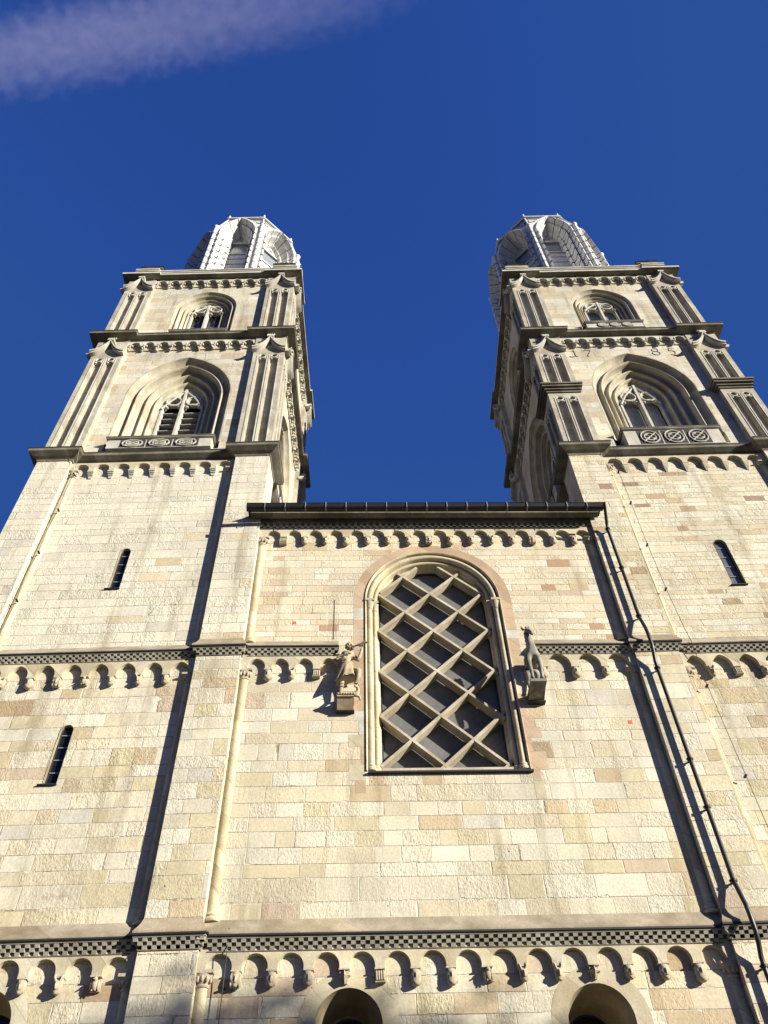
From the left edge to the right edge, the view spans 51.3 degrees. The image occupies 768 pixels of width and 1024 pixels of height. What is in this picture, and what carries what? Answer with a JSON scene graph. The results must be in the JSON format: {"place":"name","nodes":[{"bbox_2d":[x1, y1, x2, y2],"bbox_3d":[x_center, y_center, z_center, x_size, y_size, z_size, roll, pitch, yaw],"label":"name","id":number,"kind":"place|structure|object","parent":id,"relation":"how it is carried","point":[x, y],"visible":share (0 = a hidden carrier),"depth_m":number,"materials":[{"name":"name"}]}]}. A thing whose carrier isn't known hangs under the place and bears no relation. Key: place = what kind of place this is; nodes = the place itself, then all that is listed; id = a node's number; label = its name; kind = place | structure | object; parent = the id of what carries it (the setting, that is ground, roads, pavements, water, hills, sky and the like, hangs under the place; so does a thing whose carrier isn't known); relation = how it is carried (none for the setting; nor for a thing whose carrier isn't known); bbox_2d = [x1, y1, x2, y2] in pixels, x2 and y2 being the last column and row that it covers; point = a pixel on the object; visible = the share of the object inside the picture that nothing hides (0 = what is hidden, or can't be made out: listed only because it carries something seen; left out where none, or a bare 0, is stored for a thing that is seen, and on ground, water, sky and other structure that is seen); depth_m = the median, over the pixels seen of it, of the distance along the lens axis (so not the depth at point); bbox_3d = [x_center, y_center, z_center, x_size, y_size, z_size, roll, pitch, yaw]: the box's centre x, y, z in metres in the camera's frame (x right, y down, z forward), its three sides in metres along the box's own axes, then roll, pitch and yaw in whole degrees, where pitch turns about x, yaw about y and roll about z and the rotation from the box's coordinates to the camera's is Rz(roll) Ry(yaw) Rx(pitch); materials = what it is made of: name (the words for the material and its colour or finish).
{"place":"outdoors","nodes":[
{"label":"outdoors","id":0,"kind":"place"},
{"bbox_2d":[0,215,314,1023],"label":"church tower","id":1,"kind":"structure","parent":0,"point":[184,423],"depth_m":25.86,"materials":[{"name":"stone"}]},
{"bbox_2d":[0,973,27,1023],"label":"arched window","id":2,"kind":"structure","parent":1,"relation":"in","point":[13,1007],"depth_m":17.59,"materials":[{"name":"stone"}]},
{"bbox_2d":[0,452,78,632],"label":"lightning cable","id":3,"kind":"object","parent":1,"relation":"attached to","point":[58,510],"visible":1,"depth_m":28.15,"materials":[{"name":"metal"}]},
{"bbox_2d":[37,725,73,785],"bbox_3d":[-9.055,6.749,22.197,0.506,1.922,0.220,-2,-50,0],"label":"slit window","id":4,"kind":"structure","parent":1,"relation":"in","point":[61,749],"depth_m":22.22,"materials":[{"name":"glass"}]},
{"bbox_2d":[104,548,129,589],"bbox_3d":[-9.208,1.994,27.807,0.510,2.032,0.220,-2,-50,0],"label":"slit window","id":5,"kind":"structure","parent":1,"relation":"in","point":[122,563],"depth_m":27.85,"materials":[{"name":"glass"}]},
{"bbox_2d":[105,357,230,451],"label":"arch window","id":6,"kind":"structure","parent":1,"relation":"in","point":[180,404],"depth_m":36.73,"materials":[{"name":"stone"}]},
{"bbox_2d":[166,292,236,331],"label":"arch window","id":7,"kind":"structure","parent":1,"relation":"in","point":[208,311],"depth_m":43.40,"materials":[{"name":"stone"}]},
{"bbox_2d":[277,415,289,502],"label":"arch window","id":8,"kind":"structure","parent":1,"relation":"in","point":[283,490],"depth_m":41.48,"materials":[{"name":"stone"}]},
{"bbox_2d":[0,0,767,533],"label":"sky","id":9,"kind":"structure","parent":0,"point":[394,143],"materials":[{"name":"blue"}]},
{"bbox_2d":[191,502,754,1023],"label":"church building","id":10,"kind":"structure","parent":0,"point":[445,822],"depth_m":21.08,"materials":[{"name":"beige stone"}]},
{"bbox_2d":[218,928,229,1023],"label":"lightning cable","id":11,"kind":"object","parent":10,"relation":"attached to","point":[223,988],"visible":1,"depth_m":17.48,"materials":[{"name":"metal"}]},
{"bbox_2d":[297,970,399,1023],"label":"arched window","id":12,"kind":"structure","parent":10,"relation":"in","point":[329,1001],"depth_m":17.65,"materials":[{"name":"stone"}]},
{"bbox_2d":[335,640,366,713],"bbox_3d":[-0.983,4.839,23.823,0.976,2.379,0.638,0,-50,-2],"label":"stone statue","id":13,"kind":"object","parent":10,"relation":"on","point":[348,672],"visible":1,"depth_m":23.57,"materials":[{"name":"beige stone"}]},
{"bbox_2d":[365,552,533,774],"bbox_3d":[1.680,4.506,25.230,4.562,8.740,0.820,0,-50,-2],"label":"great window","id":14,"kind":"structure","parent":10,"relation":"in","point":[441,695],"depth_m":24.81,"materials":[{"name":"stone"}]},
{"bbox_2d":[521,626,546,704],"bbox_3d":[4.457,4.474,23.985,0.504,2.331,1.175,0,-50,-2],"label":"horse statue","id":15,"kind":"object","parent":10,"relation":"on","point":[536,683],"visible":1,"depth_m":23.69,"materials":[{"name":"stone"}]},
{"bbox_2d":[551,966,653,1023],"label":"arched window","id":16,"kind":"structure","parent":10,"relation":"in","point":[578,998],"depth_m":17.82,"materials":[{"name":"stone"}]},
{"bbox_2d":[488,213,767,1023],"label":"church tower","id":17,"kind":"structure","parent":0,"point":[635,363],"depth_m":32.09,"materials":[{"name":"stone"}]},
{"bbox_2d":[509,347,518,422],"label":"arch window","id":18,"kind":"structure","parent":17,"relation":"in","point":[513,373],"depth_m":47.47,"materials":[{"name":"stone"}]},
{"bbox_2d":[529,415,558,501],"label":"arch window","id":19,"kind":"structure","parent":17,"relation":"in","point":[541,454],"depth_m":41.40,"materials":[{"name":"stone"}]},
{"bbox_2d":[571,289,643,328],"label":"arch window","id":20,"kind":"structure","parent":17,"relation":"in","point":[593,308],"depth_m":43.80,"materials":[{"name":"stone"}]},
{"bbox_2d":[592,353,726,445],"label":"arch window","id":21,"kind":"structure","parent":17,"relation":"in","point":[674,411],"depth_m":37.15,"materials":[{"name":"stone"}]},
{"bbox_2d":[602,502,767,983],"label":"downpipe","id":22,"kind":"object","parent":17,"relation":"attached to","point":[763,966],"visible":1,"depth_m":21.33,"materials":[{"name":"metal"}]},
{"bbox_2d":[611,440,767,826],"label":"lightning cable","id":23,"kind":"object","parent":17,"relation":"attached to","point":[706,686],"visible":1,"depth_m":24.70,"materials":[{"name":"metal"}]},
{"bbox_2d":[714,539,747,585],"bbox_3d":[12.082,1.783,28.157,0.580,2.312,0.220,-2,-50,0],"label":"slit window","id":24,"kind":"structure","parent":17,"relation":"in","point":[728,562],"depth_m":28.17,"materials":[{"name":"glass"}]}
]}

